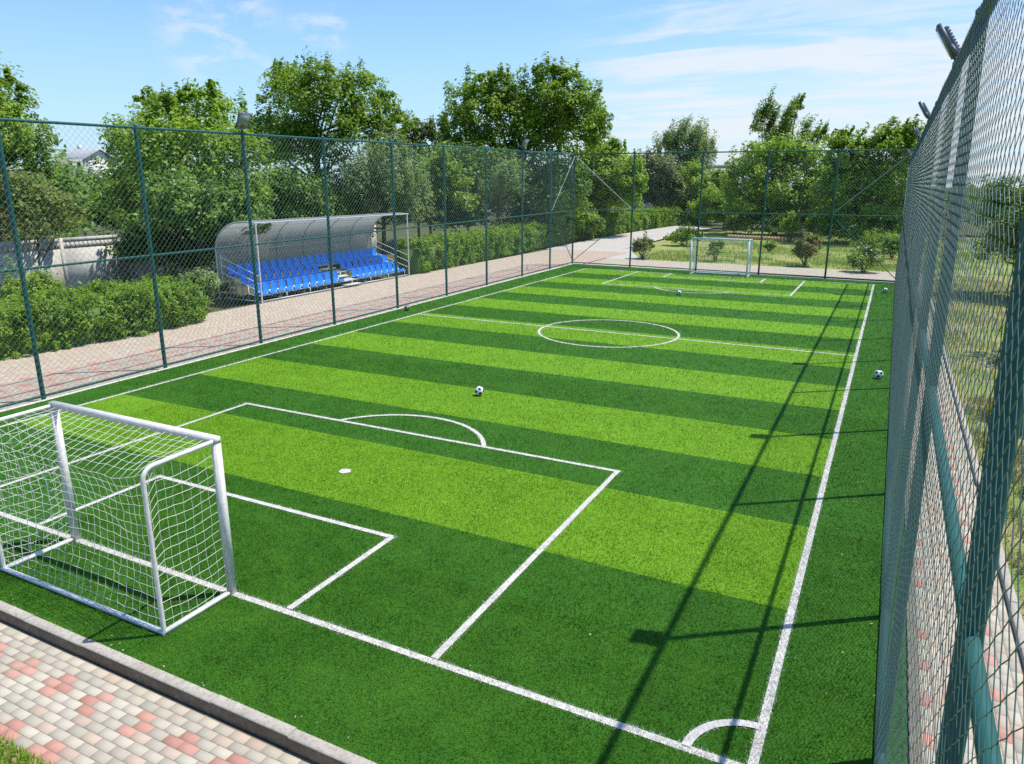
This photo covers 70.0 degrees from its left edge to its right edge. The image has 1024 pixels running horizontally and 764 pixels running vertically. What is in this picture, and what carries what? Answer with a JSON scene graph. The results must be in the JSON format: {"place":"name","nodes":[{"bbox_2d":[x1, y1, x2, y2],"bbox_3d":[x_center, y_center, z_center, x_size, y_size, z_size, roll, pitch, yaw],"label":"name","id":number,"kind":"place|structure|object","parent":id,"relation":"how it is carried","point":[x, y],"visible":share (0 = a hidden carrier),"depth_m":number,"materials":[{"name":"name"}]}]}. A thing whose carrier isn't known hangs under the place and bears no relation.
{"place":"outdoors","nodes":[
{"label":"outdoors","id":0,"kind":"place"},
{"bbox_2d":[0,729,55,763],"bbox_3d":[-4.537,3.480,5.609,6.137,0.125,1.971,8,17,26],"label":"verge grass","id":1,"kind":"structure","parent":0,"point":[23,756],"depth_m":6.44,"materials":[{"name":"green plant"}]},
{"bbox_2d":[0,621,314,763],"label":"pavement","id":2,"kind":"structure","parent":0,"point":[58,705],"depth_m":6.92,"materials":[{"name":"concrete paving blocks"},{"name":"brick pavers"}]},
{"bbox_2d":[0,249,626,409],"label":"side path","id":3,"kind":"structure","parent":0,"point":[226,328],"depth_m":25.02,"materials":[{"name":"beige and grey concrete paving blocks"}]},
{"bbox_2d":[0,264,570,411],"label":"side kerb","id":4,"kind":"structure","parent":3,"relation":"on","point":[238,349],"depth_m":20.91,"materials":[{"name":"concrete"}]},
{"bbox_2d":[0,118,574,407],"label":"chain link fence","id":5,"kind":"object","parent":4,"relation":"on","point":[21,269],"visible":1,"depth_m":21.60,"materials":[{"name":"green metal"}]},
{"bbox_2d":[235,112,250,130],"bbox_3d":[-7.636,-7.373,20.765,0.398,0.504,0.319,-14,21,-42],"label":"floodlight","id":6,"kind":"object","parent":5,"relation":"on","point":[243,121],"visible":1,"depth_m":20.72,"materials":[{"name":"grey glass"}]},
{"bbox_2d":[520,139,528,148],"bbox_3d":[0.643,-12.033,37.048,0.320,0.504,0.398,12,19,37],"label":"floodlight","id":7,"kind":"object","parent":5,"relation":"on","point":[525,143],"visible":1,"depth_m":36.98,"materials":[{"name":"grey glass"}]},
{"bbox_2d":[215,212,409,303],"bbox_3d":[-8.964,-6.189,34.741,2.510,3.327,10.720,8,17,26],"label":"spectator stand","id":8,"kind":"object","parent":3,"relation":"on","point":[287,278],"visible":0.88,"depth_m":33.96,"materials":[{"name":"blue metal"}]},
{"bbox_2d":[0,264,907,763],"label":"turf","id":9,"kind":"structure","parent":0,"point":[776,382],"depth_m":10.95,"materials":[{"name":"green plastic"}]},
{"bbox_2d":[0,401,236,635],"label":"football goal","id":10,"kind":"object","parent":9,"relation":"on","point":[207,439],"visible":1,"depth_m":8.61,"materials":[{"name":"white paint"}]},
{"bbox_2d":[38,475,393,608],"bbox_3d":[-4.256,2.106,10.430,4.872,0.001,2.052,8,17,26],"label":"goal area line","id":11,"kind":"object","parent":9,"relation":"on","point":[359,559],"visible":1,"depth_m":10.65,"materials":[{"name":"white paint"}]},
{"bbox_2d":[0,270,579,426],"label":"touch line","id":12,"kind":"object","parent":9,"relation":"on","point":[254,358],"visible":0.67,"depth_m":20.06,"materials":[{"name":"white paint"}]},
{"bbox_2d":[1,403,619,658],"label":"penalty area line","id":13,"kind":"object","parent":9,"relation":"on","point":[450,641],"visible":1,"depth_m":11.37,"materials":[{"name":"white paint"}]},
{"bbox_2d":[339,469,350,472],"bbox_3d":[-2.868,1.528,12.556,0.210,0.001,0.210,8,17,26],"label":"penalty spot","id":14,"kind":"object","parent":9,"relation":"on","point":[345,470],"visible":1,"depth_m":12.57,"materials":[{"name":"white paint"}]},
{"bbox_2d":[0,511,741,763],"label":"goal line","id":15,"kind":"object","parent":9,"relation":"on","point":[578,711],"visible":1,"depth_m":7.51,"materials":[{"name":"white paint"}]},
{"bbox_2d":[340,414,485,445],"bbox_3d":[-1.819,0.878,14.959,3.514,0.001,1.114,8,17,26],"label":"penalty arc","id":16,"kind":"object","parent":9,"relation":"on","point":[483,442],"visible":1,"depth_m":15.27,"materials":[{"name":"white paint"}]},
{"bbox_2d":[475,386,483,394],"bbox_3d":[-0.764,0.206,17.053,0.217,0.218,0.218,24,30,3],"label":"football","id":17,"kind":"object","parent":9,"relation":"on","point":[479,390],"visible":1,"depth_m":16.98,"materials":[{"name":"white leather"}]},
{"bbox_2d":[538,320,679,347],"bbox_3d":[3.196,-1.655,24.324,4.683,0.001,4.684,8,17,26],"label":"circle","id":18,"kind":"object","parent":9,"relation":"on","point":[539,333],"visible":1,"depth_m":23.74,"materials":[{"name":"white paint"}]},
{"bbox_2d":[421,314,853,355],"bbox_3d":[3.151,-1.660,24.347,15.030,0.001,0.084,8,17,26],"label":"halfway line","id":19,"kind":"object","parent":9,"relation":"on","point":[649,336],"visible":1,"depth_m":23.66,"materials":[{"name":"white paint"}]},
{"bbox_2d":[601,272,804,295],"bbox_3d":[9.683,-5.005,36.682,8.880,0.001,5.762,8,17,26],"label":"penalty area line","id":20,"kind":"object","parent":9,"relation":"on","point":[711,290],"visible":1,"depth_m":34.81,"materials":[{"name":"white paint"}]},
{"bbox_2d":[681,719,759,746],"bbox_3d":[1.869,3.147,6.619,0.821,0.001,0.223,-5,16,-17],"label":"corner arc","id":21,"kind":"object","parent":9,"relation":"on","point":[705,728],"visible":1,"depth_m":6.67,"materials":[{"name":"white paint"}]},
{"bbox_2d":[689,237,752,277],"bbox_3d":[11.233,-6.753,39.347,3.080,2.000,1.022,8,17,26],"label":"football goal","id":22,"kind":"object","parent":9,"relation":"on","point":[722,239],"visible":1,"depth_m":39.34,"materials":[{"name":"white paint"}]},
{"bbox_2d":[600,269,870,284],"bbox_3d":[11.017,-5.684,39.203,15.030,0.001,0.084,8,17,26],"label":"goal line","id":23,"kind":"object","parent":9,"relation":"on","point":[760,278],"visible":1,"depth_m":38.20,"materials":[{"name":"white paint"}]},
{"bbox_2d":[748,285,873,763],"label":"touch line","id":24,"kind":"object","parent":9,"relation":"on","point":[791,607],"visible":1,"depth_m":8.77,"materials":[{"name":"white paint"}]},
{"bbox_2d":[874,370,883,378],"bbox_3d":[9.322,-0.195,18.584,0.218,0.218,0.217,4,38,-7],"label":"football","id":25,"kind":"object","parent":9,"relation":"on","point":[878,374],"visible":1,"depth_m":18.51,"materials":[{"name":"white leather"}]},
{"bbox_2d":[874,0,1023,763],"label":"chain link fence","id":26,"kind":"object","parent":9,"relation":"on","point":[967,691],"visible":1,"depth_m":3.54,"materials":[{"name":"green metal"}]},
{"bbox_2d":[912,127,920,138],"bbox_3d":[10.546,-6.442,19.036,0.255,0.398,0.298,8,17,26],"label":"floodlight","id":27,"kind":"object","parent":26,"relation":"attached to","point":[917,132],"visible":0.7,"depth_m":18.92,"materials":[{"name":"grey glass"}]},
{"bbox_2d":[918,101,930,119],"bbox_3d":[7.474,-4.871,13.235,0.255,0.398,0.298,8,17,26],"label":"floodlight","id":28,"kind":"object","parent":26,"relation":"attached to","point":[925,110],"visible":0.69,"depth_m":13.12,"materials":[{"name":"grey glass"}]},
{"bbox_2d":[935,23,960,60],"bbox_3d":[4.106,-3.148,6.875,0.255,0.398,0.298,8,17,26],"label":"floodlight","id":29,"kind":"object","parent":26,"relation":"attached to","point":[948,41],"visible":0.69,"depth_m":6.76,"materials":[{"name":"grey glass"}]},
{"bbox_2d":[0,0,1023,187],"label":"sky","id":30,"kind":"structure","parent":0,"point":[855,62],"materials":[{"name":"blue"}]},
{"bbox_2d":[3,187,1021,763],"bbox_3d":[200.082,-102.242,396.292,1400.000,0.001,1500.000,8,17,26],"label":"ground","id":31,"kind":"structure","parent":0,"point":[229,303],"depth_m":59.24,"materials":[{"name":"green plant"}]},
{"bbox_2d":[0,51,68,240],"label":"broadleaf tree","id":32,"kind":"object","parent":31,"relation":"on","point":[9,108],"visible":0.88,"depth_m":32.02,"materials":[{"name":"green plant"}]},
{"bbox_2d":[0,254,69,304],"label":"shrub","id":33,"kind":"object","parent":31,"relation":"on","point":[32,280],"visible":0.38,"depth_m":25.00,"materials":[{"name":"green plant"}]},
{"bbox_2d":[0,161,90,264],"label":"fruit tree","id":34,"kind":"object","parent":31,"relation":"on","point":[50,214],"visible":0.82,"depth_m":28.93,"materials":[{"name":"green plant"}]},
{"bbox_2d":[51,145,114,187],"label":"house","id":35,"kind":"structure","parent":31,"relation":"on","point":[82,154],"depth_m":138.22,"materials":[{"name":"paint"}]},
{"bbox_2d":[19,158,159,236],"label":"broadleaf tree","id":36,"kind":"object","parent":31,"relation":"on","point":[96,183],"visible":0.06,"depth_m":56.47,"materials":[{"name":"green plant"}]},
{"bbox_2d":[0,269,214,359],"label":"hedge","id":37,"kind":"object","parent":31,"relation":"on","point":[131,289],"visible":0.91,"depth_m":22.88,"materials":[{"name":"green plant"}]},
{"bbox_2d":[85,77,281,221],"bbox_3d":[-17.603,-10.275,37.711,13.811,10.171,7.338,8,17,26],"label":"broadleaf tree","id":38,"kind":"object","parent":31,"relation":"on","point":[169,106],"visible":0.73,"depth_m":35.34,"materials":[{"name":"green plant"}]},
{"bbox_2d":[101,164,275,291],"bbox_3d":[-14.566,-6.829,33.209,7.615,5.889,6.065,15,21,43],"label":"broadleaf tree","id":39,"kind":"object","parent":31,"relation":"on","point":[167,199],"visible":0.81,"depth_m":32.04,"materials":[{"name":"green plant"}]},
{"bbox_2d":[0,600,376,763],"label":"kerb","id":40,"kind":"structure","parent":31,"relation":"on","point":[279,733],"depth_m":7.15,"materials":[{"name":"concrete"}]},
{"bbox_2d":[0,223,376,297],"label":"boundary wall","id":41,"kind":"structure","parent":31,"relation":"on","point":[27,257],"depth_m":32.76,"materials":[{"name":"concrete"}]},
{"bbox_2d":[178,266,223,301],"bbox_3d":[-12.338,-3.814,29.296,1.771,1.650,1.401,1,15,4],"label":"shrub","id":42,"kind":"object","parent":31,"relation":"on","point":[211,278],"visible":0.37,"depth_m":28.92,"materials":[{"name":"green plant"}]},
{"bbox_2d":[238,148,377,237],"bbox_3d":[-13.714,-10.831,45.540,13.080,7.149,7.451,8,17,26],"label":"broadleaf tree","id":43,"kind":"object","parent":31,"relation":"on","point":[314,207],"visible":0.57,"depth_m":43.41,"materials":[{"name":"green plant"}]},
{"bbox_2d":[242,45,418,191],"bbox_3d":[-12.641,-14.255,46.701,13.237,13.152,7.850,8,17,26],"label":"broadleaf tree","id":44,"kind":"object","parent":31,"relation":"on","point":[293,83],"visible":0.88,"depth_m":44.95,"materials":[{"name":"green plant"}]},
{"bbox_2d":[328,122,436,256],"bbox_3d":[-8.415,-11.520,45.392,7.905,8.572,6.452,8,17,26],"label":"willow tree","id":45,"kind":"object","parent":31,"relation":"on","point":[379,165],"visible":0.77,"depth_m":43.99,"materials":[{"name":"green plant"}]},
{"bbox_2d":[396,109,443,238],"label":"broadleaf tree","id":46,"kind":"object","parent":31,"relation":"on","point":[424,129],"visible":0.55,"depth_m":59.86,"materials":[{"name":"green plant"}]},
{"bbox_2d":[377,142,484,233],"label":"broadleaf tree","id":47,"kind":"object","parent":31,"relation":"on","point":[437,185],"visible":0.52,"depth_m":52.67,"materials":[{"name":"green plant"}]},
{"bbox_2d":[387,129,518,233],"bbox_3d":[-4.951,-15.819,59.736,11.887,9.357,7.907,19,24,50],"label":"broadleaf tree","id":48,"kind":"object","parent":31,"relation":"on","point":[468,172],"visible":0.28,"depth_m":57.02,"materials":[{"name":"green plant"}]},
{"bbox_2d":[393,218,581,274],"bbox_3d":[-0.371,-10.353,52.034,2.654,2.460,27.380,7,16,23],"label":"hedge","id":49,"kind":"object","parent":31,"relation":"on","point":[419,246],"visible":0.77,"depth_m":45.81,"materials":[{"name":"green plant"}]},
{"bbox_2d":[475,151,527,226],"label":"willow tree","id":50,"kind":"object","parent":31,"relation":"on","point":[499,185],"visible":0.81,"depth_m":53.38,"materials":[{"name":"green plant"}]},
{"bbox_2d":[1,144,1023,241],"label":"woods","id":51,"kind":"object","parent":31,"relation":"on","point":[65,179],"visible":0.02,"depth_m":53.04,"materials":[{"name":"green plant"}]},
{"bbox_2d":[428,51,613,220],"bbox_3d":[0.905,-19.440,62.279,17.449,15.030,10.640,8,17,26],"label":"broadleaf tree","id":52,"kind":"object","parent":31,"relation":"on","point":[562,113],"visible":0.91,"depth_m":59.00,"materials":[{"name":"green plant"}]},
{"bbox_2d":[476,134,592,231],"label":"broadleaf tree","id":53,"kind":"object","parent":31,"relation":"on","point":[555,190],"visible":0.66,"depth_m":57.40,"materials":[{"name":"green plant"}]},
{"bbox_2d":[528,164,597,235],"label":"broadleaf tree","id":54,"kind":"object","parent":31,"relation":"on","point":[585,216],"visible":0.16,"depth_m":61.98,"materials":[{"name":"green plant"}]},
{"bbox_2d":[567,135,648,214],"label":"broadleaf tree","id":55,"kind":"object","parent":31,"relation":"on","point":[616,147],"visible":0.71,"depth_m":66.75,"materials":[{"name":"green plant"}]},
{"bbox_2d":[577,202,684,239],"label":"hedge","id":56,"kind":"object","parent":31,"relation":"on","point":[610,223],"visible":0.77,"depth_m":77.19,"materials":[{"name":"green plant"}]},
{"bbox_2d":[631,198,674,210],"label":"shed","id":57,"kind":"structure","parent":31,"relation":"on","point":[645,206],"depth_m":99.61,"materials":[{"name":"grey"}]},
{"bbox_2d":[629,139,691,207],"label":"broadleaf tree","id":58,"kind":"object","parent":31,"relation":"on","point":[669,188],"visible":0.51,"depth_m":86.17,"materials":[{"name":"green plant"}]},
{"bbox_2d":[652,113,719,194],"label":"willow tree","id":59,"kind":"object","parent":31,"relation":"on","point":[671,140],"visible":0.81,"depth_m":98.88,"materials":[{"name":"green plant"}]},
{"bbox_2d":[651,157,730,224],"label":"broadleaf tree","id":60,"kind":"object","parent":31,"relation":"on","point":[694,183],"visible":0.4,"depth_m":88.33,"materials":[{"name":"green plant"}]},
{"bbox_2d":[680,199,736,224],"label":"hedge","id":61,"kind":"object","parent":31,"relation":"on","point":[690,220],"visible":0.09,"depth_m":90.39,"materials":[{"name":"green plant"}]},
{"bbox_2d":[686,185,743,230],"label":"sapling tree","id":62,"kind":"object","parent":31,"relation":"on","point":[706,202],"visible":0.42,"depth_m":77.23,"materials":[{"name":"green plant"}]},
{"bbox_2d":[708,165,741,189],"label":"building","id":63,"kind":"structure","parent":31,"relation":"on","point":[716,167],"depth_m":128.77,"materials":[{"name":"paint"}]},
{"bbox_2d":[573,263,894,282],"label":"kerb","id":64,"kind":"structure","parent":31,"relation":"on","point":[736,273],"depth_m":40.28,"materials":[{"name":"concrete"}]},
{"bbox_2d":[571,148,914,281],"bbox_3d":[11.476,-9.231,40.027,17.990,6.665,0.155,9,17,29],"label":"chain link fence","id":65,"kind":"object","parent":64,"relation":"on","point":[764,210],"visible":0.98,"depth_m":39.33,"materials":[{"name":"metal"}]},
{"bbox_2d":[748,83,829,177],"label":"poplar tree","id":66,"kind":"object","parent":31,"relation":"on","point":[765,112],"visible":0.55,"depth_m":79.97,"materials":[{"name":"green plant"}]},
{"bbox_2d":[548,226,709,259],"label":"distant path","id":67,"kind":"structure","parent":0,"point":[603,242],"depth_m":61.82,"materials":[{"name":"grey concrete"}]},
{"bbox_2d":[576,209,605,239],"bbox_3d":[6.703,-13.978,64.336,3.028,2.948,2.644,8,17,26],"label":"shrub","id":68,"kind":"object","parent":67,"relation":"on","point":[597,223],"visible":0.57,"depth_m":63.83,"materials":[{"name":"green plant"}]},
{"bbox_2d":[590,258,923,279],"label":"pavement","id":69,"kind":"structure","parent":0,"point":[848,274],"depth_m":42.49,"materials":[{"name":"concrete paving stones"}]},
{"bbox_2d":[632,230,1014,277],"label":"lawn","id":70,"kind":"structure","parent":0,"point":[662,246],"depth_m":51.89,"materials":[{"name":"green plant"}]},
{"bbox_2d":[631,230,654,258],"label":"shrub","id":71,"kind":"object","parent":70,"relation":"on","point":[646,240],"visible":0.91,"depth_m":48.12,"materials":[{"name":"green plant"}]},
{"bbox_2d":[663,223,703,245],"bbox_3d":[13.621,-11.793,58.347,3.232,1.902,2.395,8,17,26],"label":"shrub","id":72,"kind":"object","parent":70,"relation":"on","point":[676,235],"visible":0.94,"depth_m":58.06,"materials":[{"name":"green plant"}]},
{"bbox_2d":[705,239,726,260],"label":"shrub","id":73,"kind":"object","parent":70,"relation":"on","point":[715,244],"visible":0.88,"depth_m":46.59,"materials":[{"name":"green plant"}]},
{"bbox_2d":[722,212,744,234],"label":"shrub","id":74,"kind":"object","parent":70,"relation":"on","point":[733,223],"visible":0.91,"depth_m":69.85,"materials":[{"name":"green plant"}]},
{"bbox_2d":[727,234,801,241],"bbox_3d":[22.486,-12.677,64.564,7.430,0.360,0.269,13,20,40],"label":"flower bed edging","id":75,"kind":"object","parent":70,"relation":"on","point":[759,237],"visible":0.62,"depth_m":64.81,"materials":[{"name":"grey concrete"}]},
{"bbox_2d":[762,239,776,250],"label":"shrub","id":76,"kind":"object","parent":70,"relation":"on","point":[769,245],"visible":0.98,"depth_m":53.32,"materials":[{"name":"green plant"}]},
{"bbox_2d":[763,216,780,236],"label":"shrub","id":77,"kind":"object","parent":70,"relation":"on","point":[773,228],"visible":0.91,"depth_m":66.56,"materials":[{"name":"green plant"}]},
{"bbox_2d":[713,128,831,235],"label":"broadleaf tree","id":78,"kind":"object","parent":70,"relation":"on","point":[784,200],"visible":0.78,"depth_m":68.15,"materials":[{"name":"green plant"}]},
{"bbox_2d":[779,210,802,241],"bbox_3d":[23.933,-13.351,62.656,1.912,2.666,1.627,1,15,5],"label":"shrub","id":79,"kind":"object","parent":70,"relation":"on","point":[788,227],"visible":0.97,"depth_m":62.50,"materials":[{"name":"green plant"}]},
{"bbox_2d":[791,231,821,266],"bbox_3d":[17.649,-7.979,43.802,1.616,2.167,1.332,-1,15,-5],"label":"shrub","id":80,"kind":"object","parent":70,"relation":"on","point":[801,247],"visible":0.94,"depth_m":43.55,"materials":[{"name":"green plant"}]},
{"bbox_2d":[804,213,820,233],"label":"shrub","id":81,"kind":"object","parent":70,"relation":"on","point":[810,229],"visible":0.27,"depth_m":64.76,"materials":[{"name":"green plant"}]},
{"bbox_2d":[803,161,852,231],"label":"broadleaf tree","id":82,"kind":"object","parent":70,"relation":"on","point":[822,201],"visible":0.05,"depth_m":70.14,"materials":[{"name":"green plant"}]},
{"bbox_2d":[845,239,887,272],"bbox_3d":[19.761,-7.029,40.818,2.163,1.911,2.170,8,17,26],"label":"shrub","id":83,"kind":"object","parent":70,"relation":"on","point":[860,256],"visible":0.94,"depth_m":40.65,"materials":[{"name":"green plant"}]},
{"bbox_2d":[805,114,932,244],"bbox_3d":[29.629,-16.429,60.165,10.237,10.410,7.784,8,17,26],"label":"broadleaf tree","id":84,"kind":"object","parent":70,"relation":"on","point":[902,136],"visible":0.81,"depth_m":58.80,"materials":[{"name":"green plant"}]},
{"bbox_2d":[848,227,899,252],"bbox_3d":[26.472,-10.313,52.974,3.498,1.900,3.207,-8,17,-29],"label":"shrub","id":85,"kind":"object","parent":70,"relation":"on","point":[880,237],"visible":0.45,"depth_m":52.65,"materials":[{"name":"green plant"}]},
{"bbox_2d":[881,235,899,258],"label":"shrub","id":86,"kind":"object","parent":70,"relation":"on","point":[893,250],"visible":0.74,"depth_m":48.50,"materials":[{"name":"green plant"}]},
{"bbox_2d":[903,282,1023,763],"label":"pavement","id":87,"kind":"structure","parent":0,"point":[1019,719],"depth_m":8.05,"materials":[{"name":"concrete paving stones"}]},
{"bbox_2d":[924,273,1023,621],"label":"ground","id":88,"kind":"structure","parent":0,"point":[1016,548],"depth_m":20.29,"materials":[{"name":"green plant"}]},
{"bbox_2d":[930,301,1023,667],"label":"kerb","id":89,"kind":"structure","parent":88,"relation":"on","point":[1014,602],"depth_m":9.25,"materials":[{"name":"concrete"}]},
{"bbox_2d":[967,174,1023,263],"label":"broadleaf tree","id":90,"kind":"object","parent":88,"relation":"on","point":[1016,228],"visible":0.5,"depth_m":31.70,"materials":[{"name":"green plant"}]}
]}

